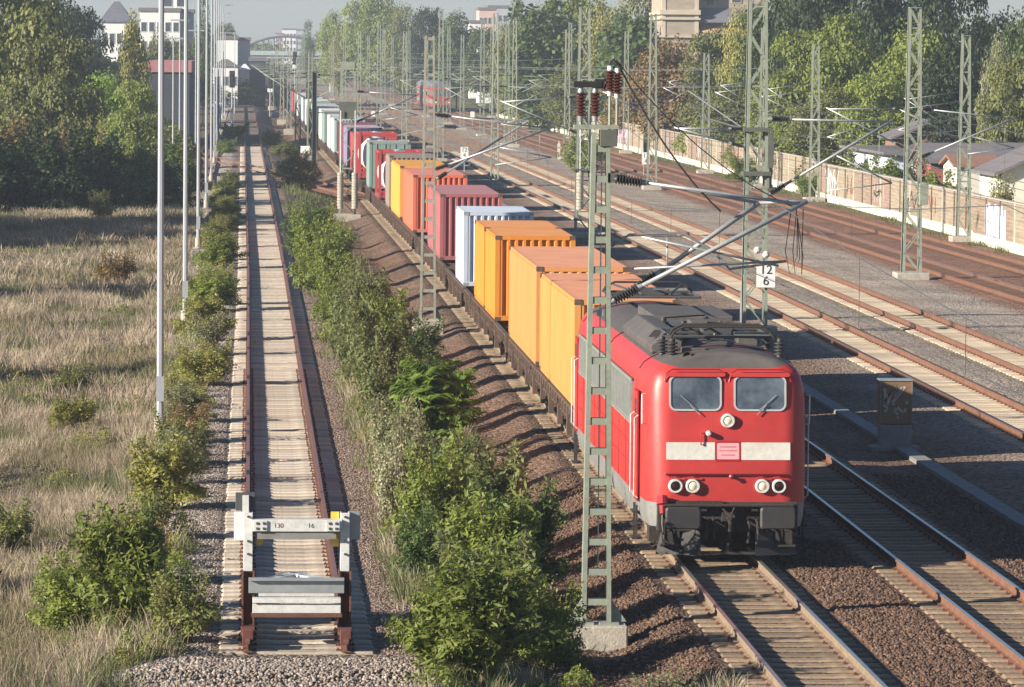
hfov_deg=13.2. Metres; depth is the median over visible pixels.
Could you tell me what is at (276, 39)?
apartment block
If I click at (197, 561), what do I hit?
ballast stones
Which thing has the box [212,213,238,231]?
shrub
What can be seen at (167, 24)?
window
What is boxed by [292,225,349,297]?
shrub
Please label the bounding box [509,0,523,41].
tree
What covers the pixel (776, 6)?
tree
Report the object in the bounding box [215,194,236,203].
shrub
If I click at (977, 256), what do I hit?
railway track
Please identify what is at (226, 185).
shrub
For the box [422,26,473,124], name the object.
lattice mast
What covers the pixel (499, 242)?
shipping container
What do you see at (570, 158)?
shrub
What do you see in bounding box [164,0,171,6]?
window
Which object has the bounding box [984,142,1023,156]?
garden hut
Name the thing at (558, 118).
tree
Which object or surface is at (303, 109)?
shipping container
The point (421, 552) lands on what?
shrub
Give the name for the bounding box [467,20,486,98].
apartment block
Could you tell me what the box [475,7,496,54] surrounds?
apartment block
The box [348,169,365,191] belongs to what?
flat wagon
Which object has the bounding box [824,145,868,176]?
shrub
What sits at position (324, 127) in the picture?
shipping container
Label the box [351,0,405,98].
tree
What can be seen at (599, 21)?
tree
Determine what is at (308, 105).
lattice mast
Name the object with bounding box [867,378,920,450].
cable cabinet
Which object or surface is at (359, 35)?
lattice mast
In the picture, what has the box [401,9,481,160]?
lattice mast
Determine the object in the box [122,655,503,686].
ballast stones
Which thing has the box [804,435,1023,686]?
railway track
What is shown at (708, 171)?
lattice mast
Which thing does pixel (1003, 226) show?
noise barrier
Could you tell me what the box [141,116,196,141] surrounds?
shrub
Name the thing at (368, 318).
shrub
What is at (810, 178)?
lattice mast
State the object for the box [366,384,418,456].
shrub
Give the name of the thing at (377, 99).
lattice mast
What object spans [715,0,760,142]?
tree
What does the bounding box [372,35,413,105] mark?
lattice mast
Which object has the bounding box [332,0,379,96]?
tree
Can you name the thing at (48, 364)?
dry grass
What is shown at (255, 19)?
sky
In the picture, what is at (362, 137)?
tank container
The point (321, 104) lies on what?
shipping container
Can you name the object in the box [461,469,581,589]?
shrub
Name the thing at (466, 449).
shrub
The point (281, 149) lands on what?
shrub
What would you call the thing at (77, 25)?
tree
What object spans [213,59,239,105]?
apartment block
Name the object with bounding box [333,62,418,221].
lattice mast
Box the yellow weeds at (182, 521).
[0,179,550,668]
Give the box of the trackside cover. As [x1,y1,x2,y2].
[87,185,603,686]
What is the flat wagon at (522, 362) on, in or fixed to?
on the railway track at (779, 598)
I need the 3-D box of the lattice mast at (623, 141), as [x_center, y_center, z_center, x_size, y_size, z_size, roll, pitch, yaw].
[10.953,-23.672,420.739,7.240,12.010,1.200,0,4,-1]
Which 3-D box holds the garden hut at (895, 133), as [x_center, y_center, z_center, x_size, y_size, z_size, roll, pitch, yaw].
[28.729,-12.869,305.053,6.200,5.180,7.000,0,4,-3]
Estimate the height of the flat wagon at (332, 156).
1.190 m
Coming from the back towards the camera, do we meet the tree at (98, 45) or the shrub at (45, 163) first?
the tree at (98, 45)
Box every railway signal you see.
[229,71,234,124]
[267,75,272,116]
[292,52,296,88]
[306,82,311,102]
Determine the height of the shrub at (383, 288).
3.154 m
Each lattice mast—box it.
[253,51,300,116]
[256,55,307,124]
[257,54,288,109]
[260,51,319,134]
[265,57,333,147]
[270,52,351,160]
[284,32,316,88]
[318,36,340,99]
[322,27,367,101]
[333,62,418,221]
[335,31,384,117]
[350,24,407,128]
[357,35,389,105]
[362,29,405,114]
[371,31,439,141]
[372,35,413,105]
[391,30,429,111]
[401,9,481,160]
[404,40,445,116]
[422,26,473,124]
[436,35,491,129]
[445,13,548,189]
[452,19,514,136]
[468,26,494,117]
[473,26,542,145]
[481,19,551,146]
[500,7,597,237]
[529,29,594,158]
[539,23,586,138]
[591,31,659,152]
[603,14,695,189]
[664,53,713,173]
[674,0,893,333]
[715,28,772,187]
[762,44,824,201]
[826,7,1015,279]
[898,35,970,241]
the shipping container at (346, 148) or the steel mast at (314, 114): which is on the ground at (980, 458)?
the steel mast at (314, 114)
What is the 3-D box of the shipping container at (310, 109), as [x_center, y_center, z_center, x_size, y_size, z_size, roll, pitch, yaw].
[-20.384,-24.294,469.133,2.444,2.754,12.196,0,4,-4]
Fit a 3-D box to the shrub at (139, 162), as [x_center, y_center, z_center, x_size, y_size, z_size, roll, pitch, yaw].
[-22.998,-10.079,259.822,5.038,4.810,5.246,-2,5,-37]
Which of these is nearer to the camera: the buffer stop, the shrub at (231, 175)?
the buffer stop
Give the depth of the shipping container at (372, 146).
262.40 m
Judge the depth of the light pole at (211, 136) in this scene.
310.82 m
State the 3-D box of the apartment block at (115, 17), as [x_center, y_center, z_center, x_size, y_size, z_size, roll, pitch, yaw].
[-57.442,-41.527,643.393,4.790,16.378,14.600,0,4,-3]
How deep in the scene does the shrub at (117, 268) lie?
175.26 m
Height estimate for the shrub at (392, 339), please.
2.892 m
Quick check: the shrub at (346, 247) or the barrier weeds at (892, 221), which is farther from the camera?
the barrier weeds at (892, 221)
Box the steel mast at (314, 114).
[312,72,357,179]
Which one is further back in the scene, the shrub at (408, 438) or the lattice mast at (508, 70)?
the lattice mast at (508, 70)
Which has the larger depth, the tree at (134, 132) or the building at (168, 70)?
the building at (168, 70)
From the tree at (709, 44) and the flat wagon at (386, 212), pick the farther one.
the tree at (709, 44)
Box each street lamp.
[164,38,183,142]
[171,19,188,129]
[188,30,203,142]
[221,32,225,114]
[230,32,234,112]
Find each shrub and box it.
[0,115,36,206]
[0,116,63,210]
[0,151,29,210]
[0,491,37,556]
[8,125,101,211]
[21,114,78,204]
[23,545,100,634]
[35,362,98,393]
[46,390,99,432]
[58,116,137,208]
[63,483,176,637]
[72,106,107,169]
[87,189,116,217]
[89,131,157,208]
[94,246,138,284]
[105,509,174,571]
[111,485,177,533]
[121,140,190,207]
[122,432,209,509]
[129,126,208,163]
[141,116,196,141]
[144,563,224,643]
[145,130,200,178]
[147,408,215,458]
[151,376,219,419]
[155,419,212,480]
[159,556,198,600]
[165,147,212,206]
[165,397,216,438]
[167,124,195,149]
[167,336,240,385]
[168,287,237,338]
[178,269,243,305]
[188,308,228,354]
[194,76,235,106]
[196,229,250,267]
[197,262,237,301]
[198,264,240,284]
[199,231,229,250]
[201,216,233,243]
[207,197,247,220]
[208,188,244,201]
[208,199,241,214]
[208,213,246,229]
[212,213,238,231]
[215,137,238,153]
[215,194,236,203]
[216,178,240,190]
[219,122,250,138]
[219,167,243,189]
[227,77,263,104]
[258,77,297,106]
[260,129,287,144]
[267,141,299,157]
[267,145,324,188]
[280,194,335,257]
[285,205,342,277]
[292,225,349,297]
[296,200,337,227]
[308,246,357,322]
[313,215,359,272]
[326,282,381,384]
[327,263,369,356]
[342,255,396,312]
[343,305,409,407]
[356,339,403,427]
[358,283,427,379]
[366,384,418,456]
[366,398,438,488]
[369,434,423,531]
[378,421,483,544]
[381,532,578,686]
[384,492,452,580]
[386,358,475,440]
[396,343,441,389]
[403,310,449,366]
[420,418,494,480]
[426,471,548,598]
[426,520,546,648]
[430,368,487,431]
[434,430,533,513]
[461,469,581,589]
[513,574,592,667]
[553,131,604,171]
[629,663,699,686]
[668,117,725,158]
[713,131,787,165]
[722,150,756,181]
[760,127,837,172]
[792,166,816,196]
[796,133,853,178]
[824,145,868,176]
[848,153,898,189]
[873,154,935,196]
[907,166,974,201]
[988,172,1016,200]
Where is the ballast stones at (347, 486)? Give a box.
[308,321,423,655]
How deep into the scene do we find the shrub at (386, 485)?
84.74 m
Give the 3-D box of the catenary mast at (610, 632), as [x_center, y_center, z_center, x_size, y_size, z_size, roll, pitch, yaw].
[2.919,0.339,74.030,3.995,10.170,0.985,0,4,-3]
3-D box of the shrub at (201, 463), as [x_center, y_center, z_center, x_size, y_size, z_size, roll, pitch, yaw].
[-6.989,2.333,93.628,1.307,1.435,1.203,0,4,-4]
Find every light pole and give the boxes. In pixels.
[154,0,165,434]
[181,0,188,321]
[194,0,202,248]
[204,0,208,207]
[209,0,212,180]
[212,0,215,162]
[215,0,217,148]
[217,13,219,136]
[219,4,233,127]
[221,5,230,118]
[223,13,231,111]
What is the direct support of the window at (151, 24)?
in the apartment block at (149, 22)
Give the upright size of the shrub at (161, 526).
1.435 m
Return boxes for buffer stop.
[234,492,359,644]
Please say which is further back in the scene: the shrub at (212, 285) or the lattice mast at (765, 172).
the shrub at (212, 285)
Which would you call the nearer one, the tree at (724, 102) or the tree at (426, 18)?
the tree at (724, 102)
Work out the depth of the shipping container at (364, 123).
328.97 m
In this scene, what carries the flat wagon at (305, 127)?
on the railway track at (779, 598)
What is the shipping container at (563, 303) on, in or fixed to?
on the flat wagon at (522, 362)
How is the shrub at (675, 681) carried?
on the ground at (980, 458)
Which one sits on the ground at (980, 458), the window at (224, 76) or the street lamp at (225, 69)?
the street lamp at (225, 69)
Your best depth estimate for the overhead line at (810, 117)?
240.34 m
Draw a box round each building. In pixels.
[148,60,194,138]
[180,9,194,58]
[215,36,238,64]
[238,37,250,82]
[238,64,250,94]
[248,57,266,106]
[649,0,762,131]
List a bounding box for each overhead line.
[291,68,1023,397]
[303,66,1023,289]
[348,71,1023,208]
[366,69,1023,182]
[418,68,1022,154]
[453,67,1022,143]
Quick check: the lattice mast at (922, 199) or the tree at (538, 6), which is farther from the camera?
the tree at (538, 6)
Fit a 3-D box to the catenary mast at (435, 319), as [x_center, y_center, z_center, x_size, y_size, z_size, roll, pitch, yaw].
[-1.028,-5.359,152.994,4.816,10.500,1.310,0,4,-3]
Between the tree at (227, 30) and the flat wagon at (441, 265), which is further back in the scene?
the tree at (227, 30)
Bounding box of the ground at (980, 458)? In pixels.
[0,62,1023,686]
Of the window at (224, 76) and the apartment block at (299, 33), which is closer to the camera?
the window at (224, 76)
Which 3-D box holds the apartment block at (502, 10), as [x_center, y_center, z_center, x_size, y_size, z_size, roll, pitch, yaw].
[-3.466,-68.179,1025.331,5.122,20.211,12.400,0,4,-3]
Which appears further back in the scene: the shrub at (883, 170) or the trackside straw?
the shrub at (883, 170)
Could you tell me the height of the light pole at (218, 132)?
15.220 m
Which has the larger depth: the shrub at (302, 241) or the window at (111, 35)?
the window at (111, 35)
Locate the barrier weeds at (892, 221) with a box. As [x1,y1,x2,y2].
[633,151,1008,252]
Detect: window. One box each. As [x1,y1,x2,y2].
[109,33,114,43]
[116,33,121,43]
[141,22,146,31]
[149,22,154,31]
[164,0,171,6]
[165,22,170,31]
[173,22,178,31]
[176,0,183,6]
[224,76,227,85]
[705,0,714,5]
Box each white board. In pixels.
[301,146,309,152]
[470,112,474,126]
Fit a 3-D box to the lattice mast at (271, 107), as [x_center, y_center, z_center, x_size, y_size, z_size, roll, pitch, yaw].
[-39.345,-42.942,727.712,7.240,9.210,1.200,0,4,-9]
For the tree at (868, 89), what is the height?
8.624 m
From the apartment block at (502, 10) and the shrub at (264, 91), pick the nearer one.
the shrub at (264, 91)
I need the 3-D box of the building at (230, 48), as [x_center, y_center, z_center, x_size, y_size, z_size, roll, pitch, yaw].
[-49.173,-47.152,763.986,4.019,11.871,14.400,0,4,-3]
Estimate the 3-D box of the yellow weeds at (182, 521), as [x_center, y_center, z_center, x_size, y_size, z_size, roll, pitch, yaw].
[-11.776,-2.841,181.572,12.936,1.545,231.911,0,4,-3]
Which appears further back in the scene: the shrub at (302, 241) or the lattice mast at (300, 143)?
the lattice mast at (300, 143)
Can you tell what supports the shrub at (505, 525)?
on the ground at (980, 458)
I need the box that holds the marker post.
[557,141,560,158]
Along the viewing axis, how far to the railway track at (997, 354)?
176.47 m
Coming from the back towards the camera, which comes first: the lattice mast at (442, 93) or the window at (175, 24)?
the window at (175, 24)
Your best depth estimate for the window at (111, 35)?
636.05 m
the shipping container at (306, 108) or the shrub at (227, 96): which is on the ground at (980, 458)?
the shrub at (227, 96)
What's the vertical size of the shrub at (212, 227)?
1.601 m
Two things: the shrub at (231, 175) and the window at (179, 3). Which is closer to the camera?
the shrub at (231, 175)
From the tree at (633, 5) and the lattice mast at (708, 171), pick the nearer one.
the lattice mast at (708, 171)
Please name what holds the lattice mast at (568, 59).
on the ground at (980, 458)
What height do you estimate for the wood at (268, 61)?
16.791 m
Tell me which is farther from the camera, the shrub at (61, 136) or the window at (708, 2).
the window at (708, 2)
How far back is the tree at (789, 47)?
334.84 m
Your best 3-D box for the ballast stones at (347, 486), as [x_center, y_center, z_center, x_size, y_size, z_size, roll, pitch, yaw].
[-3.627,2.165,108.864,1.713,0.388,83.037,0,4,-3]
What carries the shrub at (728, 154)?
on the ground at (980, 458)
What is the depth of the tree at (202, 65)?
557.18 m
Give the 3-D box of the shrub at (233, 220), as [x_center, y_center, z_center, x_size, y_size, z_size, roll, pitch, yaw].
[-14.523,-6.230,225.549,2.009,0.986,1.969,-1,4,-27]
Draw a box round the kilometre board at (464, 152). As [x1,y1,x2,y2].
[461,147,467,171]
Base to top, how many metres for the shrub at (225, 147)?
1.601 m
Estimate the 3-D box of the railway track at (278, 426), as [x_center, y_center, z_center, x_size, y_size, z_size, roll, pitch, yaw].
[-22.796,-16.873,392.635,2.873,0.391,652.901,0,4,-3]
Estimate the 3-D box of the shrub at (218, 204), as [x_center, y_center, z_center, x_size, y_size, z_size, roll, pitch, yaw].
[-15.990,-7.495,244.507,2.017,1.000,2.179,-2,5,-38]
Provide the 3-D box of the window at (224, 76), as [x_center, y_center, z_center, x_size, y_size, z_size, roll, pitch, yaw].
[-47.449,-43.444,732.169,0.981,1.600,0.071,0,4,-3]
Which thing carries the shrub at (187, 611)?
on the ground at (980, 458)
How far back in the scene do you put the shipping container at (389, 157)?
230.24 m
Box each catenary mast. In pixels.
[412,36,552,335]
[569,59,808,652]
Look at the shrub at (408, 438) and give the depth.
90.72 m
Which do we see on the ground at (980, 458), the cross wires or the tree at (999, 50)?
the tree at (999, 50)
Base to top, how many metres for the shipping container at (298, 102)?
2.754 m
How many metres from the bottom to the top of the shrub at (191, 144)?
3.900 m
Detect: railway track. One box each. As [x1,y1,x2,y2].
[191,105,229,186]
[194,151,364,197]
[218,105,374,654]
[281,104,900,686]
[329,96,1023,450]
[348,96,1023,381]
[389,97,1023,306]
[409,97,1023,275]
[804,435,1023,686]
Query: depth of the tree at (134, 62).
417.23 m
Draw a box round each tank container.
[356,131,396,177]
[375,149,422,197]
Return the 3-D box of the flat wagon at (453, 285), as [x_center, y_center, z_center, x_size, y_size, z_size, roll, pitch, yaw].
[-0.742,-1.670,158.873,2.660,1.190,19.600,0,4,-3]
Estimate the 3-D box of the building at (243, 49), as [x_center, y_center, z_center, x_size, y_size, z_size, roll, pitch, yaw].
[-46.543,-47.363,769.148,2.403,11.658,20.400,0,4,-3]
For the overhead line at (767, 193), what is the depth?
99.70 m
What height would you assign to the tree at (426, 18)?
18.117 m
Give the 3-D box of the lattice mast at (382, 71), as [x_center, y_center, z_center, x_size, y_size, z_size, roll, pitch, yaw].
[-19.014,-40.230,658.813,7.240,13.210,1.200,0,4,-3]
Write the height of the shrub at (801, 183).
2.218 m
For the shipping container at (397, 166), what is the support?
on the flat wagon at (406, 232)
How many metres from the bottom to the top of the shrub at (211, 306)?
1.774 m
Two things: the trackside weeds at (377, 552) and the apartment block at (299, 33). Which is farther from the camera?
the apartment block at (299, 33)
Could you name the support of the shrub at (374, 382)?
on the ground at (980, 458)
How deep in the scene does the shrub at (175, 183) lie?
262.61 m
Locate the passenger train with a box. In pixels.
[417,79,449,110]
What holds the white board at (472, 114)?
on the ground at (980, 458)
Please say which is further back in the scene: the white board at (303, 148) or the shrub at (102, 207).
the white board at (303, 148)
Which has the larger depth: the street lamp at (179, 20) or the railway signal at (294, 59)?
the railway signal at (294, 59)
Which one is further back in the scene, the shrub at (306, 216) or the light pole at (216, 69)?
the light pole at (216, 69)
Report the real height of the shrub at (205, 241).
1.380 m
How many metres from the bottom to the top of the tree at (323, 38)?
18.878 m
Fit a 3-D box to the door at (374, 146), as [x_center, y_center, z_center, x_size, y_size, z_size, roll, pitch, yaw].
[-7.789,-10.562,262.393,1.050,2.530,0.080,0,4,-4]
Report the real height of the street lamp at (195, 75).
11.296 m
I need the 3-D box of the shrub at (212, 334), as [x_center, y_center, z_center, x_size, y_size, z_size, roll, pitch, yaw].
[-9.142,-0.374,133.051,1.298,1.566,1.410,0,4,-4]
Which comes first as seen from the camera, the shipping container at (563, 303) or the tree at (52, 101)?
the shipping container at (563, 303)
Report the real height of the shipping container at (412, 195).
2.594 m
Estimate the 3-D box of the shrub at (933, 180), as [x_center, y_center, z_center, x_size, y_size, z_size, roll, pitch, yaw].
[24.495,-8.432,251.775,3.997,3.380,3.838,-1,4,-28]
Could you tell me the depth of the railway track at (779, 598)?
77.13 m
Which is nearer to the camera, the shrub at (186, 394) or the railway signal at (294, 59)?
the shrub at (186, 394)
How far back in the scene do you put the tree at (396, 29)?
846.84 m
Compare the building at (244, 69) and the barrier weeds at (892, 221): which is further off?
the building at (244, 69)
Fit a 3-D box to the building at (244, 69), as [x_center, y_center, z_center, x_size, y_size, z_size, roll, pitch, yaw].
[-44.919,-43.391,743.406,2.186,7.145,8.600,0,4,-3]
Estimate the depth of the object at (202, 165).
360.25 m
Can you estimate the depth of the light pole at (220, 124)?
522.78 m
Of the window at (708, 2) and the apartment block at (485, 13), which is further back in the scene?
the apartment block at (485, 13)
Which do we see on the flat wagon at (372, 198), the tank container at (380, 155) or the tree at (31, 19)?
the tank container at (380, 155)
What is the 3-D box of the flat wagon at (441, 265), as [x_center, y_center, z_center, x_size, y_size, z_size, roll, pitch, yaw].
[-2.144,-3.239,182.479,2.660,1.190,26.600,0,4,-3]
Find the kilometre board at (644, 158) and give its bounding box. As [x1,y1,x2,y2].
[642,152,649,174]
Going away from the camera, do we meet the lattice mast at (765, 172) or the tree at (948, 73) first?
the lattice mast at (765, 172)
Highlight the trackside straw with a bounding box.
[37,326,760,686]
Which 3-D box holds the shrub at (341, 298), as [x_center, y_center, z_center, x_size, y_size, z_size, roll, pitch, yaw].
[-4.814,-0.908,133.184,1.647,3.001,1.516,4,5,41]
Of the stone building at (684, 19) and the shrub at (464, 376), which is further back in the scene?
the stone building at (684, 19)
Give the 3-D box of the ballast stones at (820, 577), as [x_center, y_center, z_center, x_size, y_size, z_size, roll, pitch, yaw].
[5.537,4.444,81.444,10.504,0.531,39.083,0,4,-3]
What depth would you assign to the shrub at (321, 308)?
148.90 m
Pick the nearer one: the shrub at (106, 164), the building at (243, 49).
the shrub at (106, 164)
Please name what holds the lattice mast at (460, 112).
on the ground at (980, 458)
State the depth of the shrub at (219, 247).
185.58 m
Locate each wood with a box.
[0,54,156,123]
[51,29,769,86]
[494,0,1022,138]
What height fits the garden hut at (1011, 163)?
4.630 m
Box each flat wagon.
[304,124,310,133]
[318,138,327,152]
[327,147,338,163]
[338,160,349,177]
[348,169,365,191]
[365,185,385,218]
[380,201,394,228]
[393,214,426,253]
[418,237,456,293]
[445,268,473,317]
[471,297,510,361]
[508,338,578,443]
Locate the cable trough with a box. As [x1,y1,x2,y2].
[467,181,1023,530]
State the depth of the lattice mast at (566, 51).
398.22 m
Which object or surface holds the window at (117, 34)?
in the apartment block at (115, 17)
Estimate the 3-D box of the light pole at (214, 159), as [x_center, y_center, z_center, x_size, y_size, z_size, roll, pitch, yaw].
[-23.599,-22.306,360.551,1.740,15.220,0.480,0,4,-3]
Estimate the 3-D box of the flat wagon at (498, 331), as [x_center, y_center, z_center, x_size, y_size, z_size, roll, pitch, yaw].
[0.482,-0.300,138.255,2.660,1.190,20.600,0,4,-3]
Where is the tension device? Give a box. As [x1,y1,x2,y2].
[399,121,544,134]
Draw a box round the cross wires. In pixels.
[291,51,762,87]
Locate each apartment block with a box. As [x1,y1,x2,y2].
[101,1,132,61]
[138,8,181,55]
[164,0,183,8]
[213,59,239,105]
[275,33,282,63]
[282,28,296,68]
[296,29,303,71]
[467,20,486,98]
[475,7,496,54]
[476,32,490,102]
[485,5,509,41]
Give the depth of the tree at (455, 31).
737.25 m
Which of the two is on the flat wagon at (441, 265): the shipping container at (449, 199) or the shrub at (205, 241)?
the shipping container at (449, 199)
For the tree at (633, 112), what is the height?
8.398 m
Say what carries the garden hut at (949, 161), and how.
on the ground at (980, 458)
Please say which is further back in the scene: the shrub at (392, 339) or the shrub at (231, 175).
the shrub at (231, 175)
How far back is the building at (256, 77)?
742.43 m
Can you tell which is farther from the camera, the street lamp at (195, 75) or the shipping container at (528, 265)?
the street lamp at (195, 75)
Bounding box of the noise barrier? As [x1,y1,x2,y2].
[499,100,1023,255]
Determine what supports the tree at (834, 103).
on the ground at (980, 458)
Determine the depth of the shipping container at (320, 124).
405.85 m
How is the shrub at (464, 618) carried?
on the ground at (980, 458)
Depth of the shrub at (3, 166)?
254.04 m
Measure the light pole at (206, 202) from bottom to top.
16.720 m
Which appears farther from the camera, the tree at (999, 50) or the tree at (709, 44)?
the tree at (709, 44)
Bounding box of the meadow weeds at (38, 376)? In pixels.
[0,209,193,653]
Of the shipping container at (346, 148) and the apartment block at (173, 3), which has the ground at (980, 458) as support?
the apartment block at (173, 3)
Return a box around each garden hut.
[839,145,915,178]
[877,119,971,144]
[908,143,996,185]
[939,154,996,193]
[971,146,1023,202]
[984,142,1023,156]
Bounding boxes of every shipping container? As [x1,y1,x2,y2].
[292,90,305,111]
[297,93,305,116]
[301,97,323,121]
[305,99,328,124]
[309,101,332,127]
[311,103,336,127]
[317,105,338,134]
[319,108,338,139]
[322,110,338,143]
[327,114,359,148]
[331,116,364,152]
[338,121,375,161]
[343,125,381,166]
[350,131,387,172]
[366,140,410,188]
[385,153,436,208]
[391,160,449,218]
[402,168,466,231]
[427,185,502,259]
[455,206,533,285]
[474,220,558,308]
[484,228,575,320]
[508,246,629,365]
[539,273,680,407]
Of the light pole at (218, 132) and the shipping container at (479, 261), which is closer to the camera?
the shipping container at (479, 261)
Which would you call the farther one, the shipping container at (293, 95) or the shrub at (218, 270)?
the shipping container at (293, 95)
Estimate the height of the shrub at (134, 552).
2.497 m
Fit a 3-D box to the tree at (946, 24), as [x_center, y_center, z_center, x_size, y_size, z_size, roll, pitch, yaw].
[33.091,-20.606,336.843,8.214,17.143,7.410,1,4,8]
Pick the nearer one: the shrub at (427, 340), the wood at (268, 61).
the shrub at (427, 340)
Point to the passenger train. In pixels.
(429, 102)
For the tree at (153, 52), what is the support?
on the ground at (980, 458)
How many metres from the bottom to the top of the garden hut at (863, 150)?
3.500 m
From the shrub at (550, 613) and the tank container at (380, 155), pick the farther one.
the tank container at (380, 155)
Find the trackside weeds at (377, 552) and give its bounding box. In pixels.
[53,182,738,686]
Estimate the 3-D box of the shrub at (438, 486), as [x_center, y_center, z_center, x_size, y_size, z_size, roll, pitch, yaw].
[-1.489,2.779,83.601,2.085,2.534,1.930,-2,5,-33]
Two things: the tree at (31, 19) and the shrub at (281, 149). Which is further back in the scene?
the shrub at (281, 149)
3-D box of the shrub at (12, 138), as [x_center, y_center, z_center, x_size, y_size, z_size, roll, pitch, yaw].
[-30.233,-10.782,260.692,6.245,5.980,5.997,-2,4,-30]
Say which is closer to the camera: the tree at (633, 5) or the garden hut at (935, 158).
the garden hut at (935, 158)
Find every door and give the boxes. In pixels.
[372,144,389,185]
[390,144,407,148]
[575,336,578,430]
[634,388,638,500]
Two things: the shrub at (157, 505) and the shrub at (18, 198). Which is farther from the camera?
the shrub at (18, 198)
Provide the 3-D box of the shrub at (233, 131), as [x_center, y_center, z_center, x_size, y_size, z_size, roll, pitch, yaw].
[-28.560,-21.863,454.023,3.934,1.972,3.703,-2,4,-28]
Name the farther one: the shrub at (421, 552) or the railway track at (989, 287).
the railway track at (989, 287)
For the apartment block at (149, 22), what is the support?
on the ground at (980, 458)
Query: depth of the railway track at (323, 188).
298.91 m
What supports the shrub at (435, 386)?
on the ground at (980, 458)
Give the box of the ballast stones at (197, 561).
[101,340,231,656]
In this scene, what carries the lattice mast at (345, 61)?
on the ground at (980, 458)
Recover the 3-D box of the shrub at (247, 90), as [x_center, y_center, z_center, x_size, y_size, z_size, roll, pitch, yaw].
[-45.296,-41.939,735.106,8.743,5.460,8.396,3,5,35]
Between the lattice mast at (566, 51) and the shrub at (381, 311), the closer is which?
the shrub at (381, 311)
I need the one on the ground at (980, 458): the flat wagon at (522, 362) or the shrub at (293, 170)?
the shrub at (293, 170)
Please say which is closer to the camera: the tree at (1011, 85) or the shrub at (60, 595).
the shrub at (60, 595)
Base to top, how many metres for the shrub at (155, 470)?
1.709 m
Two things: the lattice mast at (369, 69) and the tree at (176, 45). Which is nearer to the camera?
the tree at (176, 45)
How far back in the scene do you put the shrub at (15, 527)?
82.83 m
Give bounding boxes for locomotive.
[571,281,810,555]
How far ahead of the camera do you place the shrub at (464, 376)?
110.21 m
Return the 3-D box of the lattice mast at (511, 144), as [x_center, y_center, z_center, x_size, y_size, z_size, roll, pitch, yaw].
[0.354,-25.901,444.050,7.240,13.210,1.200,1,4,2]
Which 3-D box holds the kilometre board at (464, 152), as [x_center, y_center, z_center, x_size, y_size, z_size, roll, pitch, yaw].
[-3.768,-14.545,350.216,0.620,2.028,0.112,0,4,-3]
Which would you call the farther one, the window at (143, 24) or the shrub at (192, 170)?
the window at (143, 24)
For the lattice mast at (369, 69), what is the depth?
758.30 m
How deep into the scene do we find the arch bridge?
1005.98 m
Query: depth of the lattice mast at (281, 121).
588.09 m
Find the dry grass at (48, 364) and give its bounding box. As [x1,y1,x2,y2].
[0,202,202,685]
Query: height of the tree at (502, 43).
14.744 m
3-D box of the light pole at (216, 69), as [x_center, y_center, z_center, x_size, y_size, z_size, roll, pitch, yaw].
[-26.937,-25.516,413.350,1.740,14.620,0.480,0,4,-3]
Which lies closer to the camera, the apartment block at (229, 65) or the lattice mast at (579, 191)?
the lattice mast at (579, 191)
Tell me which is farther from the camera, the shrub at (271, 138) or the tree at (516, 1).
the tree at (516, 1)
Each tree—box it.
[0,0,81,137]
[0,30,107,149]
[43,0,101,123]
[64,3,114,91]
[71,66,135,145]
[104,79,167,156]
[112,8,153,122]
[145,27,175,59]
[169,34,196,107]
[191,0,213,124]
[209,22,236,69]
[297,19,316,81]
[313,9,348,95]
[325,28,348,96]
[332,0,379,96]
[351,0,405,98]
[381,1,426,99]
[404,6,454,81]
[428,9,479,108]
[461,26,501,98]
[485,16,520,120]
[490,70,547,127]
[506,0,566,87]
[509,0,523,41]
[531,61,607,130]
[546,0,609,75]
[575,0,630,113]
[597,4,635,73]
[597,67,670,134]
[620,0,651,21]
[621,33,710,142]
[674,27,741,125]
[691,77,752,141]
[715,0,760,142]
[731,0,821,123]
[735,72,803,150]
[755,25,841,144]
[768,0,861,113]
[778,82,860,156]
[796,6,892,149]
[830,0,940,123]
[830,70,914,144]
[864,18,963,142]
[899,0,994,112]
[909,32,996,142]
[949,0,1018,117]
[973,28,1018,142]
[974,54,1023,142]
[998,5,1023,107]
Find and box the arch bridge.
[250,35,337,91]
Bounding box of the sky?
[0,0,1023,61]
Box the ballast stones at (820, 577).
[517,472,1023,686]
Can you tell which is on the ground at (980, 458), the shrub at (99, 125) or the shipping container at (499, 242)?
the shrub at (99, 125)
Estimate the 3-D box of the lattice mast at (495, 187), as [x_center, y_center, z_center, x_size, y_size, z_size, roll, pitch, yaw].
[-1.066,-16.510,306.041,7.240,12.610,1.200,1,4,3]
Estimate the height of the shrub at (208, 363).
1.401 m

